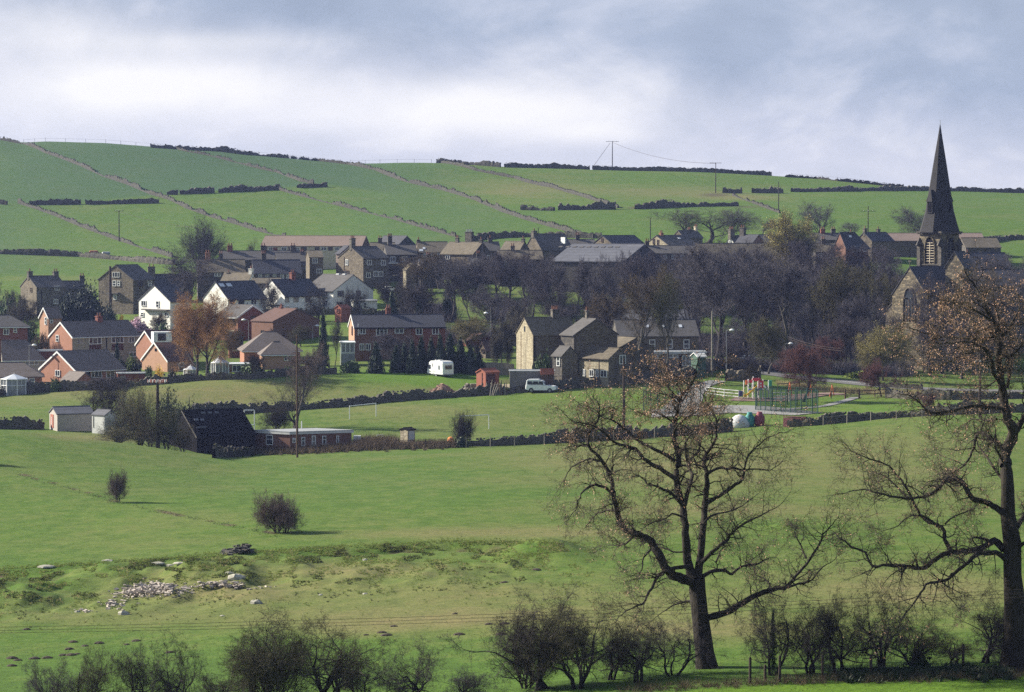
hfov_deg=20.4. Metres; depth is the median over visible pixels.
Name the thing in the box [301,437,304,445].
window
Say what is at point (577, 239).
stone barn
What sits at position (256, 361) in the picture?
tree
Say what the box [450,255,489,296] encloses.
tree
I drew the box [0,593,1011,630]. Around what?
overhead cable
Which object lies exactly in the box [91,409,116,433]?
garden shed
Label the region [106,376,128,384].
bush
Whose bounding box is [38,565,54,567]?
field stone
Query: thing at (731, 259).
tree
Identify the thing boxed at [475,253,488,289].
tree
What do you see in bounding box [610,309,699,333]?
works shed
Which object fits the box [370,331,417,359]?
bush
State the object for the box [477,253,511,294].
tree
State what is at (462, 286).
tree
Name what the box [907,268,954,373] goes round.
tree
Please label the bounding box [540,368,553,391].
garden shed
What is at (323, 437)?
window
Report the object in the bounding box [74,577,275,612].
rubble
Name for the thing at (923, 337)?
tree
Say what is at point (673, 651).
hawthorn
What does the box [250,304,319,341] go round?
brick house
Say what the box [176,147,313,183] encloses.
dry stone wall
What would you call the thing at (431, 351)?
hedge conifer
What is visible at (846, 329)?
tree
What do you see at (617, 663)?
hawthorn
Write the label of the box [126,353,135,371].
garden bush
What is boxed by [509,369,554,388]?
long garage
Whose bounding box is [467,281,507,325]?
tree
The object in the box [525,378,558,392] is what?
offroad car
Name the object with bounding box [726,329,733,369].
street lamp
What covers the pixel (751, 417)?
play barrel
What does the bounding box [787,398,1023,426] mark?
dry stone wall
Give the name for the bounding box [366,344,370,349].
window
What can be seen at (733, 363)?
bush
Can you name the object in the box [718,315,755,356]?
tree
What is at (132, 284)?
stone house
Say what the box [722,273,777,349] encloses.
tree
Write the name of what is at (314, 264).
stone house
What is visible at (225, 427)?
black barn
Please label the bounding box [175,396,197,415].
holly bush
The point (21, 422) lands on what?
dry stone wall
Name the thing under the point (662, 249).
terrace row
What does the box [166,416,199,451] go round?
bush
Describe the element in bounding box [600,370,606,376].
window
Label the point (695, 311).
tree
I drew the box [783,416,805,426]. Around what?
painted wall
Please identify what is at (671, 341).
window
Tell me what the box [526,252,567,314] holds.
tree
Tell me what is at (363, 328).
brick terrace
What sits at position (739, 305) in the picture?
tree
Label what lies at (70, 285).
stone house
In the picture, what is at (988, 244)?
stone barn
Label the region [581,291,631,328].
tree
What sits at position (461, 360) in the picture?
hedge conifer
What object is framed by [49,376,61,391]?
garden bush
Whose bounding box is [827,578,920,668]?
hawthorn
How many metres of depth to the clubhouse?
406.83 m
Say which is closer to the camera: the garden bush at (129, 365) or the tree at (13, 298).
the garden bush at (129, 365)
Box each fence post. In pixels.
[749,657,751,681]
[764,664,766,680]
[778,655,780,681]
[821,654,823,677]
[869,654,871,672]
[962,644,964,664]
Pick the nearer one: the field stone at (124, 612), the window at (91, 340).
the field stone at (124, 612)
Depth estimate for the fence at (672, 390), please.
454.24 m
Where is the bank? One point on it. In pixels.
(217, 553)
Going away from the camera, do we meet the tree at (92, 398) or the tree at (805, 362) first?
the tree at (92, 398)
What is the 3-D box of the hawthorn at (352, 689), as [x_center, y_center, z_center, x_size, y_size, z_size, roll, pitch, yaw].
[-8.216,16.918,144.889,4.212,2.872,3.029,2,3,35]
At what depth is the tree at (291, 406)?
438.46 m
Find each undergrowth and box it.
[393,265,916,359]
[722,353,916,376]
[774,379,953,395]
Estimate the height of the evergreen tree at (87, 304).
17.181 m
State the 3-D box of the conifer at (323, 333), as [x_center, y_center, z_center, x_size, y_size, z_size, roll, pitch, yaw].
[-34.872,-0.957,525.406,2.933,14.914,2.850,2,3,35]
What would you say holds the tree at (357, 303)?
on the ground at (406, 496)
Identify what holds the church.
on the ground at (406, 496)
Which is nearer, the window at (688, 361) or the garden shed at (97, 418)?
the garden shed at (97, 418)
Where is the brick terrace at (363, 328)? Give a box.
[348,304,445,360]
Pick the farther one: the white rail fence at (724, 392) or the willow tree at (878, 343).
the willow tree at (878, 343)
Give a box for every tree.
[0,281,16,312]
[1,290,47,333]
[31,330,50,349]
[58,290,79,320]
[68,278,115,320]
[72,376,125,418]
[89,371,134,416]
[101,303,117,319]
[130,315,151,336]
[157,209,235,273]
[162,252,220,299]
[165,285,241,373]
[169,295,218,374]
[246,237,258,249]
[246,354,265,371]
[251,366,328,427]
[253,275,280,311]
[270,328,286,337]
[286,339,330,428]
[298,283,330,320]
[329,315,343,366]
[336,286,354,314]
[346,286,369,313]
[373,275,413,312]
[389,254,437,288]
[398,282,439,312]
[423,251,445,288]
[433,255,477,322]
[436,257,462,294]
[449,314,491,348]
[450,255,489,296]
[452,274,475,318]
[460,264,492,294]
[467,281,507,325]
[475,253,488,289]
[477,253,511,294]
[483,247,539,303]
[488,324,513,362]
[493,304,532,363]
[500,292,531,317]
[505,251,537,303]
[516,258,558,316]
[525,276,578,311]
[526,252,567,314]
[533,336,862,668]
[544,256,568,300]
[549,304,580,322]
[561,289,603,321]
[571,255,585,318]
[571,258,599,300]
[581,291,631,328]
[585,260,624,307]
[595,251,621,298]
[614,250,657,313]
[619,259,680,383]
[627,250,682,291]
[632,277,668,309]
[644,252,699,298]
[649,208,706,231]
[649,272,683,372]
[653,235,721,330]
[669,205,757,242]
[669,232,780,358]
[674,253,689,265]
[676,266,694,308]
[685,249,727,278]
[701,335,750,368]
[713,207,764,234]
[718,246,762,276]
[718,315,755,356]
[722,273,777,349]
[723,249,813,350]
[726,270,779,337]
[727,258,800,330]
[735,269,758,331]
[740,361,764,386]
[746,314,790,373]
[754,217,777,233]
[754,250,780,278]
[761,206,823,272]
[772,341,833,401]
[782,232,817,279]
[783,236,853,313]
[788,300,820,355]
[790,265,828,342]
[794,201,836,232]
[800,252,879,343]
[807,237,1023,671]
[813,334,846,368]
[818,242,869,304]
[821,315,871,362]
[834,290,891,359]
[837,222,861,231]
[841,242,896,291]
[844,257,899,338]
[848,318,914,380]
[857,356,904,396]
[867,257,904,306]
[868,305,918,363]
[869,244,901,283]
[876,273,900,292]
[889,206,924,232]
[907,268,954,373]
[914,303,958,375]
[917,302,928,371]
[935,314,995,378]
[944,287,965,371]
[945,261,1007,374]
[976,252,1017,268]
[982,254,1023,374]
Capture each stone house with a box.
[19,268,66,313]
[62,273,84,304]
[97,264,155,313]
[148,264,191,297]
[305,250,323,281]
[335,245,348,273]
[337,235,389,287]
[369,236,394,250]
[382,235,414,243]
[383,233,417,276]
[416,237,447,259]
[440,229,491,276]
[469,250,494,283]
[483,235,500,261]
[497,243,542,286]
[500,236,529,249]
[527,228,570,262]
[735,225,763,242]
[759,234,769,241]
[809,236,834,270]
[810,226,838,242]
[859,226,894,260]
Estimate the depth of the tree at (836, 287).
558.95 m
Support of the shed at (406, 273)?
on the ground at (406, 496)
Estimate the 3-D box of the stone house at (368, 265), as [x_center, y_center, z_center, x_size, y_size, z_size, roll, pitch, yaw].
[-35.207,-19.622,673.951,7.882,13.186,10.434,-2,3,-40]
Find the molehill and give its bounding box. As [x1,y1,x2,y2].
[6,656,17,658]
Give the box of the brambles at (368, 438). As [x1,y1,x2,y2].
[350,431,399,450]
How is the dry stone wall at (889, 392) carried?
on the ground at (406, 496)
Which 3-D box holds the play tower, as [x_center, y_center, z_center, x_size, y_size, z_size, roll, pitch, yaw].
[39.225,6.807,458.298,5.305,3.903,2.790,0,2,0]
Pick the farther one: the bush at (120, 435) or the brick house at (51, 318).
the brick house at (51, 318)
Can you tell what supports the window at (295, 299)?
in the white house at (292, 290)
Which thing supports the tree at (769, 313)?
on the ground at (406, 496)
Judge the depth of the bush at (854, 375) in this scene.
504.73 m
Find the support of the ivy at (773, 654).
attached to the hawthorn at (763, 640)
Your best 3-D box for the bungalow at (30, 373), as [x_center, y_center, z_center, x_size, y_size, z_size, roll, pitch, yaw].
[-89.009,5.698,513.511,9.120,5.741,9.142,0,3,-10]
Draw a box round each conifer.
[114,339,120,360]
[317,311,329,366]
[366,341,385,373]
[388,345,402,372]
[400,342,407,371]
[404,339,420,373]
[416,335,428,372]
[426,336,435,361]
[433,334,447,360]
[444,333,459,373]
[456,335,466,372]
[461,344,477,374]
[476,351,484,369]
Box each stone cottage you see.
[220,266,254,280]
[252,277,280,288]
[275,252,305,262]
[416,252,443,287]
[578,347,629,386]
[674,224,703,242]
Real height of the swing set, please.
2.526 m
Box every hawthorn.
[19,648,89,691]
[43,640,136,691]
[109,636,186,691]
[129,625,210,691]
[191,670,241,691]
[206,601,325,691]
[212,601,342,691]
[276,609,404,691]
[329,658,391,691]
[363,632,448,691]
[426,663,497,691]
[436,575,615,691]
[478,607,580,689]
[508,584,640,690]
[584,606,684,682]
[586,618,649,680]
[634,614,733,676]
[734,588,817,676]
[772,592,848,673]
[795,585,891,676]
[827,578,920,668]
[843,611,965,667]
[931,630,986,664]
[940,590,1003,663]
[975,619,1022,666]
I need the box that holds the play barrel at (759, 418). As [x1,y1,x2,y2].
[755,412,764,425]
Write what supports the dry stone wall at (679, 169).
on the ground at (406, 496)
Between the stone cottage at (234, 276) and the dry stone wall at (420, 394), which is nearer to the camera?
the dry stone wall at (420, 394)
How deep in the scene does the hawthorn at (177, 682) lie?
142.64 m
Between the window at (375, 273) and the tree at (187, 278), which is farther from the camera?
the window at (375, 273)
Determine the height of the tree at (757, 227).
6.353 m
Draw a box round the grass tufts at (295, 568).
[1,540,593,623]
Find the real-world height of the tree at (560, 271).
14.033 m
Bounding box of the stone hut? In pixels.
[399,427,415,441]
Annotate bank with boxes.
[0,536,554,571]
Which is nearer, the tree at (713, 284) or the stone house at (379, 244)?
the tree at (713, 284)
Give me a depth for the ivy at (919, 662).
141.69 m
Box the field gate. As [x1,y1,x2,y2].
[845,389,859,398]
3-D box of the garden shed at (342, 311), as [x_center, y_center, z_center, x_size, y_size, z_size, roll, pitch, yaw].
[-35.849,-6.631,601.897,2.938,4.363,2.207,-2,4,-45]
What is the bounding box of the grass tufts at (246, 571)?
[0,542,570,627]
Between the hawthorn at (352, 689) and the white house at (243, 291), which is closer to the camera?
the hawthorn at (352, 689)
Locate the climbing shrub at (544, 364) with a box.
[532,353,551,368]
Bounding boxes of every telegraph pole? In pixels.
[109,266,111,309]
[147,379,167,447]
[296,335,297,457]
[606,141,618,166]
[622,358,624,438]
[711,311,712,374]
[715,162,719,192]
[974,354,982,417]
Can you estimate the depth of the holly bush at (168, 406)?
430.73 m
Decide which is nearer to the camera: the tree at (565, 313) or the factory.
the tree at (565, 313)
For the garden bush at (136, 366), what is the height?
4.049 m
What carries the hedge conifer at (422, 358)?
on the ground at (406, 496)
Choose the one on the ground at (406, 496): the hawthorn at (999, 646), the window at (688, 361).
the hawthorn at (999, 646)
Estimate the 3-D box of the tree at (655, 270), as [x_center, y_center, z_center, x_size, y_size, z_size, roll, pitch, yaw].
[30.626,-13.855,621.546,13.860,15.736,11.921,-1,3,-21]
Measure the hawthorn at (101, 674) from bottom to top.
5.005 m
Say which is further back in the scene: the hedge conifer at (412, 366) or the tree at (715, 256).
the tree at (715, 256)
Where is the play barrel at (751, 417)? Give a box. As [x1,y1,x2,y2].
[745,412,754,426]
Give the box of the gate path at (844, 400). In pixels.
[788,397,857,408]
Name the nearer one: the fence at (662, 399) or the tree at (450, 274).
the fence at (662, 399)
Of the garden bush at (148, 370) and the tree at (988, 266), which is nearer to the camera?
the garden bush at (148, 370)
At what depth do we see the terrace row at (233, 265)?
667.90 m
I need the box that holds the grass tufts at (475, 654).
[0,617,1023,690]
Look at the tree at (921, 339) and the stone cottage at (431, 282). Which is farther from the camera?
the stone cottage at (431, 282)
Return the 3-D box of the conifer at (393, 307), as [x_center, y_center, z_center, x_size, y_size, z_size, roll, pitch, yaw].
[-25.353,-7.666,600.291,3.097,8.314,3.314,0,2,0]
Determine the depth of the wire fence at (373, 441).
402.51 m
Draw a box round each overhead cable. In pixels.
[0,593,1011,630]
[17,597,1014,632]
[29,589,1020,626]
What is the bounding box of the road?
[706,358,1022,391]
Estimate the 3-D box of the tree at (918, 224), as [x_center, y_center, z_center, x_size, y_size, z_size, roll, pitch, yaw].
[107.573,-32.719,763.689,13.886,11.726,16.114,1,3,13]
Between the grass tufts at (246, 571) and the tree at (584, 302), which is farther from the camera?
the tree at (584, 302)
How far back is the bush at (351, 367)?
506.99 m
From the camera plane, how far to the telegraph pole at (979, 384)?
396.45 m
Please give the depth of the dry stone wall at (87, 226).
854.56 m
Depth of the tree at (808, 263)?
619.15 m
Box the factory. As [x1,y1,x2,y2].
[552,243,663,296]
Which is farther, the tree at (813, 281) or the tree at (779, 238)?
the tree at (779, 238)
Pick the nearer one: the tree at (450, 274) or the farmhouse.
the farmhouse
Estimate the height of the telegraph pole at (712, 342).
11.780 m
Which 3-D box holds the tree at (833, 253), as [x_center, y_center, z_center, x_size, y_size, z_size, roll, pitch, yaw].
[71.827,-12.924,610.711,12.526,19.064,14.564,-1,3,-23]
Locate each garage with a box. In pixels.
[37,349,62,362]
[48,405,92,430]
[60,371,91,383]
[116,371,145,381]
[227,338,242,357]
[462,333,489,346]
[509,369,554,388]
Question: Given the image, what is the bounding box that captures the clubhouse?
[255,421,360,449]
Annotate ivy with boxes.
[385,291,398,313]
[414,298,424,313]
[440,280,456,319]
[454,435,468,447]
[767,608,777,674]
[903,643,933,666]
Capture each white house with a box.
[137,284,190,328]
[203,280,267,312]
[262,270,322,309]
[313,274,376,308]
[726,227,738,242]
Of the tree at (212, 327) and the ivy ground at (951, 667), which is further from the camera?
the tree at (212, 327)
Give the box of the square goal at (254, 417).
[244,410,254,429]
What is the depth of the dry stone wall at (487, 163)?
1108.83 m
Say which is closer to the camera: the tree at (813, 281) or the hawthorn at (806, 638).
the hawthorn at (806, 638)
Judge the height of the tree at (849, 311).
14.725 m
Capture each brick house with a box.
[0,314,29,360]
[38,306,62,348]
[48,313,140,361]
[134,329,194,371]
[217,304,264,339]
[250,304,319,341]
[833,229,869,278]
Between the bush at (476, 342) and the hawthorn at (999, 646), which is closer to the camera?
the hawthorn at (999, 646)
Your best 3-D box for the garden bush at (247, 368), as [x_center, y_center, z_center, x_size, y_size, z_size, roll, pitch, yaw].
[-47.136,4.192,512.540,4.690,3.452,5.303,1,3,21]
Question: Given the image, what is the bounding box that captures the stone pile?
[461,383,470,389]
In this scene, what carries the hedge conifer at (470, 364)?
on the ground at (406, 496)
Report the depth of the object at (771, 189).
1016.50 m
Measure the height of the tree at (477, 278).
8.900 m
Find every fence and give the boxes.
[27,138,165,144]
[277,438,455,449]
[466,426,696,447]
[483,362,513,374]
[643,389,690,413]
[645,384,700,403]
[706,387,738,398]
[755,387,817,413]
[757,386,816,406]
[818,391,844,397]
[823,407,989,425]
[860,389,883,396]
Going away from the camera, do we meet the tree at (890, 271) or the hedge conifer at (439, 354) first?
the hedge conifer at (439, 354)
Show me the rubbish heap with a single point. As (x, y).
(442, 386)
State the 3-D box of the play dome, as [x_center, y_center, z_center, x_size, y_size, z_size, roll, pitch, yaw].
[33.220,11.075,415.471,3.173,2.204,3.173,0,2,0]
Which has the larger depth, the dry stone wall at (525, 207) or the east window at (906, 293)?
the dry stone wall at (525, 207)
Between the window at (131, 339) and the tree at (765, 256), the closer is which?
the window at (131, 339)
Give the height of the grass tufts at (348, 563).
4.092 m
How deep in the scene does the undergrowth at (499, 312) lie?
596.79 m
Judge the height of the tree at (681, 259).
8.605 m
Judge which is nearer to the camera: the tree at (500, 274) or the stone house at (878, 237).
the tree at (500, 274)
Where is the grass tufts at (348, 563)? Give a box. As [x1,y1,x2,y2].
[0,540,594,636]
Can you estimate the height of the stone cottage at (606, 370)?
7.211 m
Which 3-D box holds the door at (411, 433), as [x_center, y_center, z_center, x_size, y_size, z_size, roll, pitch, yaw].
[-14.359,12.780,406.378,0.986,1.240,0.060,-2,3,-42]
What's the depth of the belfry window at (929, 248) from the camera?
546.44 m
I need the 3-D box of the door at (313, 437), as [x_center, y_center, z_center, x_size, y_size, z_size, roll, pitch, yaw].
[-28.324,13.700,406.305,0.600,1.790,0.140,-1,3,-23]
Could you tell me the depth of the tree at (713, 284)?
540.07 m
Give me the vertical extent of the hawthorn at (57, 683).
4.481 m
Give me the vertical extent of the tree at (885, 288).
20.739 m
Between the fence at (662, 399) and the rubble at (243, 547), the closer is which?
the rubble at (243, 547)
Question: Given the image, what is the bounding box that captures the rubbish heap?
[430,383,454,392]
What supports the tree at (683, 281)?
on the ground at (406, 496)
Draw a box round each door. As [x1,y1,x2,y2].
[50,414,53,427]
[312,436,315,445]
[409,431,413,439]
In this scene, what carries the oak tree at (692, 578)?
on the ground at (406, 496)
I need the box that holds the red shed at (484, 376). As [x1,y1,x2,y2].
[475,368,499,386]
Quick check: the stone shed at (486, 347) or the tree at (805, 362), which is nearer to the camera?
the tree at (805, 362)
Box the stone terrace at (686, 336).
[612,319,706,372]
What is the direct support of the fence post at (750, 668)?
on the ground at (406, 496)
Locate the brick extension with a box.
[229,362,250,372]
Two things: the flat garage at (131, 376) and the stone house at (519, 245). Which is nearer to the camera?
the flat garage at (131, 376)
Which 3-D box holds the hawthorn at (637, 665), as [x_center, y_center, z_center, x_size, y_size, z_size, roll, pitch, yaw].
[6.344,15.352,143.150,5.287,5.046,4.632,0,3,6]
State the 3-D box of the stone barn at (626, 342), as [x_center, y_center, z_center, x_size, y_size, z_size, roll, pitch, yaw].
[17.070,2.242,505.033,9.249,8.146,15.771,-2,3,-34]
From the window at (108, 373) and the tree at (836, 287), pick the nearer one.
the window at (108, 373)
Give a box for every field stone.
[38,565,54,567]
[118,610,129,614]
[227,573,244,580]
[250,599,262,603]
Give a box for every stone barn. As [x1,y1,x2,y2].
[568,232,594,243]
[592,235,644,243]
[617,336,654,374]
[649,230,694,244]
[960,237,1001,251]
[966,249,1012,268]
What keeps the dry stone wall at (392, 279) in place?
on the ground at (406, 496)
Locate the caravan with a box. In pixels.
[427,360,453,375]
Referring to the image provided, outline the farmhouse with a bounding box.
[515,306,618,381]
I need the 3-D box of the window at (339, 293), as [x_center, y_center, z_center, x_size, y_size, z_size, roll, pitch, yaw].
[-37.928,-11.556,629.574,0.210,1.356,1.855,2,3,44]
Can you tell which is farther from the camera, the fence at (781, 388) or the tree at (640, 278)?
the tree at (640, 278)
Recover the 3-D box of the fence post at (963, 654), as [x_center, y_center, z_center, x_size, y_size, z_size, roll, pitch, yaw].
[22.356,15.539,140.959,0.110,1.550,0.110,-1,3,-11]
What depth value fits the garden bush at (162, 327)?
581.86 m
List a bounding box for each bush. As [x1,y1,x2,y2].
[0,294,17,314]
[22,321,36,344]
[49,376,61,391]
[80,377,119,387]
[89,404,134,442]
[97,420,143,443]
[104,461,130,502]
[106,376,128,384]
[110,383,147,434]
[112,373,164,445]
[118,356,126,371]
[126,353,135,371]
[131,360,141,371]
[133,407,172,448]
[144,396,185,449]
[145,365,152,377]
[149,312,167,328]
[154,320,170,329]
[154,366,163,376]
[154,379,179,429]
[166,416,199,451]
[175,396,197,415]
[224,327,245,357]
[239,362,266,373]
[249,488,300,532]
[255,399,294,429]
[270,493,306,534]
[286,324,313,345]
[305,349,320,367]
[339,360,361,372]
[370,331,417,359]
[449,409,478,442]
[472,341,486,356]
[718,355,745,368]
[842,370,863,378]
[917,389,936,407]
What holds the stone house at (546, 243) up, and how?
on the ground at (406, 496)
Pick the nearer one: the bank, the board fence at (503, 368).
the bank
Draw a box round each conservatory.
[0,374,27,395]
[211,357,228,373]
[339,340,355,364]
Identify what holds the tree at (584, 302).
on the ground at (406, 496)
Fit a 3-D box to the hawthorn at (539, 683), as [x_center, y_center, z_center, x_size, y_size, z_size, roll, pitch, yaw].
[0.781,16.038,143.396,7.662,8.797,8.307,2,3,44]
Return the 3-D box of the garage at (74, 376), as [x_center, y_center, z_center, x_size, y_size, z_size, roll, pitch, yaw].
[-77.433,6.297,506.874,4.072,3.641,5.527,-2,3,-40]
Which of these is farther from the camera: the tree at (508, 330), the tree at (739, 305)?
the tree at (739, 305)
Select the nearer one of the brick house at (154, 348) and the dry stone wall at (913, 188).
the brick house at (154, 348)
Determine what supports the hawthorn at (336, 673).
on the ground at (406, 496)
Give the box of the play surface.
[731,392,843,400]
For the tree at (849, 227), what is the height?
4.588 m
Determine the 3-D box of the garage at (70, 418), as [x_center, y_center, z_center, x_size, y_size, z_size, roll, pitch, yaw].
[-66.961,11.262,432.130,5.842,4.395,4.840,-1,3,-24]
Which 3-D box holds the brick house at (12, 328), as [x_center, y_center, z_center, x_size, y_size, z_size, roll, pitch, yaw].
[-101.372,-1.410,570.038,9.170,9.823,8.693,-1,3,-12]
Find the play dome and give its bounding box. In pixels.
[733,414,748,427]
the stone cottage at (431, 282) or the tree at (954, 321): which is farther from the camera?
the stone cottage at (431, 282)
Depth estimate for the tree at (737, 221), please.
764.33 m
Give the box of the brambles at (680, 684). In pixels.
[614,665,1023,691]
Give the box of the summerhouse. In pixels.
[183,364,195,373]
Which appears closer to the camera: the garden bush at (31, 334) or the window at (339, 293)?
the garden bush at (31, 334)
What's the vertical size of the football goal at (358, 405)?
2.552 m
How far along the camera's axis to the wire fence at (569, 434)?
398.70 m
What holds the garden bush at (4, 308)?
on the ground at (406, 496)
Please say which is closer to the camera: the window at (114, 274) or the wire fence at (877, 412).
the wire fence at (877, 412)
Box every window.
[3,329,8,334]
[25,361,38,364]
[55,370,59,376]
[77,338,82,343]
[89,338,101,343]
[91,371,101,377]
[106,371,114,377]
[111,337,123,342]
[112,272,119,276]
[129,337,134,342]
[232,365,240,371]
[266,435,272,444]
[293,297,298,301]
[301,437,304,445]
[312,258,317,262]
[322,436,325,444]
[337,291,343,296]
[359,344,363,349]
[360,329,365,333]
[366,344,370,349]
[373,271,377,276]
[376,329,387,334]
[378,271,382,276]
[390,256,394,261]
[395,329,403,333]
[416,328,422,334]
[556,357,559,365]
[589,369,593,376]
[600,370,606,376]
[619,355,625,363]
[649,340,654,348]
[669,340,672,348]
[682,355,690,365]
[683,339,688,348]
[902,287,915,320]
[924,236,934,263]
[946,236,954,262]
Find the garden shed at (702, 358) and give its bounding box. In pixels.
[690,352,705,376]
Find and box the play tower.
[739,376,771,398]
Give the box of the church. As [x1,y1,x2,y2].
[885,125,1023,370]
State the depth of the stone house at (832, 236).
717.46 m
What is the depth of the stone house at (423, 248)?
688.03 m
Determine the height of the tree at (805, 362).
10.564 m
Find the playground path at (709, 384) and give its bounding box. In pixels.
[663,380,724,407]
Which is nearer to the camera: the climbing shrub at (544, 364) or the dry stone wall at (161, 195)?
the climbing shrub at (544, 364)
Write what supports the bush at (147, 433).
on the ground at (406, 496)
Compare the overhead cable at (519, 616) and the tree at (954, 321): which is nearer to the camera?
the overhead cable at (519, 616)
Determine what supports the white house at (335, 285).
on the ground at (406, 496)
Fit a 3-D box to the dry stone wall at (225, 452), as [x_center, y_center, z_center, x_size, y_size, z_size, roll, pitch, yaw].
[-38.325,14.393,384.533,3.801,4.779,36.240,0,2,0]
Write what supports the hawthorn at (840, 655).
on the ground at (406, 496)
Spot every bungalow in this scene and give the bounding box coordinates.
[0,362,44,383]
[1,340,45,371]
[38,349,126,381]
[237,331,302,369]
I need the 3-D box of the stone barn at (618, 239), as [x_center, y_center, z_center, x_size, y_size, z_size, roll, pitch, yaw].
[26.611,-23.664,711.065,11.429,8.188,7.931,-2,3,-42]
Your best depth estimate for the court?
442.00 m
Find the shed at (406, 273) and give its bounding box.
[403,263,417,289]
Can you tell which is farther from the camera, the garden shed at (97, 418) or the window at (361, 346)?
the window at (361, 346)
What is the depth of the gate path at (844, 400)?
449.52 m
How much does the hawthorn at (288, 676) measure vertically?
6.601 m
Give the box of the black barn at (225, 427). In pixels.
[169,408,256,453]
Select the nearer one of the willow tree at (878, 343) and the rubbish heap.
the rubbish heap
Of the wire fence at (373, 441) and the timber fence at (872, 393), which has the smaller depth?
the wire fence at (373, 441)
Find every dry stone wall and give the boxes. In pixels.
[0,136,285,234]
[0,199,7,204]
[0,248,173,264]
[0,365,336,395]
[0,415,44,428]
[18,198,172,257]
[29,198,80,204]
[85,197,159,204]
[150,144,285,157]
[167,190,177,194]
[174,365,689,413]
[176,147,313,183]
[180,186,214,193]
[212,442,253,457]
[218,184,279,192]
[263,304,440,314]
[279,185,455,236]
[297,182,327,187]
[316,158,593,238]
[389,274,401,281]
[436,158,500,166]
[441,160,618,207]
[464,418,732,445]
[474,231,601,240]
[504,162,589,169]
[520,204,554,210]
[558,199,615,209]
[592,165,771,175]
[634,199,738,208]
[690,353,730,376]
[722,187,741,192]
[725,365,760,380]
[732,193,779,212]
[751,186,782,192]
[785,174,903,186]
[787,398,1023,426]
[791,185,1023,192]
[874,382,922,388]
[885,387,1023,399]
[983,234,1023,240]
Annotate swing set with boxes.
[788,381,834,396]
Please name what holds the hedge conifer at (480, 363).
on the ground at (406, 496)
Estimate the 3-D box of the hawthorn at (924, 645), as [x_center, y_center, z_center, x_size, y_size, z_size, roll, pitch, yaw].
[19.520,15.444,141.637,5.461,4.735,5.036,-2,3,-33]
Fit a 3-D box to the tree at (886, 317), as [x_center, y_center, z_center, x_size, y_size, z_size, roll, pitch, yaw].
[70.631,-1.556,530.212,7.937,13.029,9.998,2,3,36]
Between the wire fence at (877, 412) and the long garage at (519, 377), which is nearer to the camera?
the wire fence at (877, 412)
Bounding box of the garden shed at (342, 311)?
[334,304,350,321]
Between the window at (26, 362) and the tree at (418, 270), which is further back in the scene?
the tree at (418, 270)
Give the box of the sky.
[0,0,1023,188]
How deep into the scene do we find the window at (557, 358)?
485.18 m
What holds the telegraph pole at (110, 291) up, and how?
on the ground at (406, 496)
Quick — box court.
[651,405,819,416]
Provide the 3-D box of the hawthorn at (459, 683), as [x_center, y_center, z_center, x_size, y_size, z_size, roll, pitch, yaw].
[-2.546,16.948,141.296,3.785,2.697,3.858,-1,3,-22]
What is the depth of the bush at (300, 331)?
560.38 m
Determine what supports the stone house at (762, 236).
on the ground at (406, 496)
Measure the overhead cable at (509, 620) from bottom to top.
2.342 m
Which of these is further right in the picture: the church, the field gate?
the church
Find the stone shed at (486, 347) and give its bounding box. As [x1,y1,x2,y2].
[479,342,499,358]
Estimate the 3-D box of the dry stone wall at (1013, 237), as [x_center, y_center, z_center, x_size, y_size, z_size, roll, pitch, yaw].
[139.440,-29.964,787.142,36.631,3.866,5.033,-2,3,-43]
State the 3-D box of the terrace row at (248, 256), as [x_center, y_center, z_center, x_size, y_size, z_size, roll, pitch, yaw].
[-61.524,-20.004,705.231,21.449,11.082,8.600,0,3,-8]
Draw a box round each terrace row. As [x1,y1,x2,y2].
[196,250,245,300]
[220,243,306,271]
[251,251,301,278]
[262,235,369,268]
[300,249,305,277]
[645,239,695,271]
[695,243,778,277]
[888,233,982,256]
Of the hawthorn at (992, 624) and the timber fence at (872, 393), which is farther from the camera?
the timber fence at (872, 393)
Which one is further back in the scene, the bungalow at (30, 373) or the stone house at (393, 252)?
the stone house at (393, 252)
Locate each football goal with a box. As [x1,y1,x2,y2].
[349,403,375,418]
[465,414,488,428]
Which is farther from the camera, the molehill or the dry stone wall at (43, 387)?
the dry stone wall at (43, 387)
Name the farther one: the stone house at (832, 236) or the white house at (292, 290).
the stone house at (832, 236)
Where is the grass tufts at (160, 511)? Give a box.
[15,472,276,536]
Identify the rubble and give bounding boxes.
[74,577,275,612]
[220,543,254,555]
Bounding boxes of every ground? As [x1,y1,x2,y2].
[0,140,1023,691]
[834,660,1017,683]
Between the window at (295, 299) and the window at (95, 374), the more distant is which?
the window at (295, 299)
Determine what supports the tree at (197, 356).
on the ground at (406, 496)

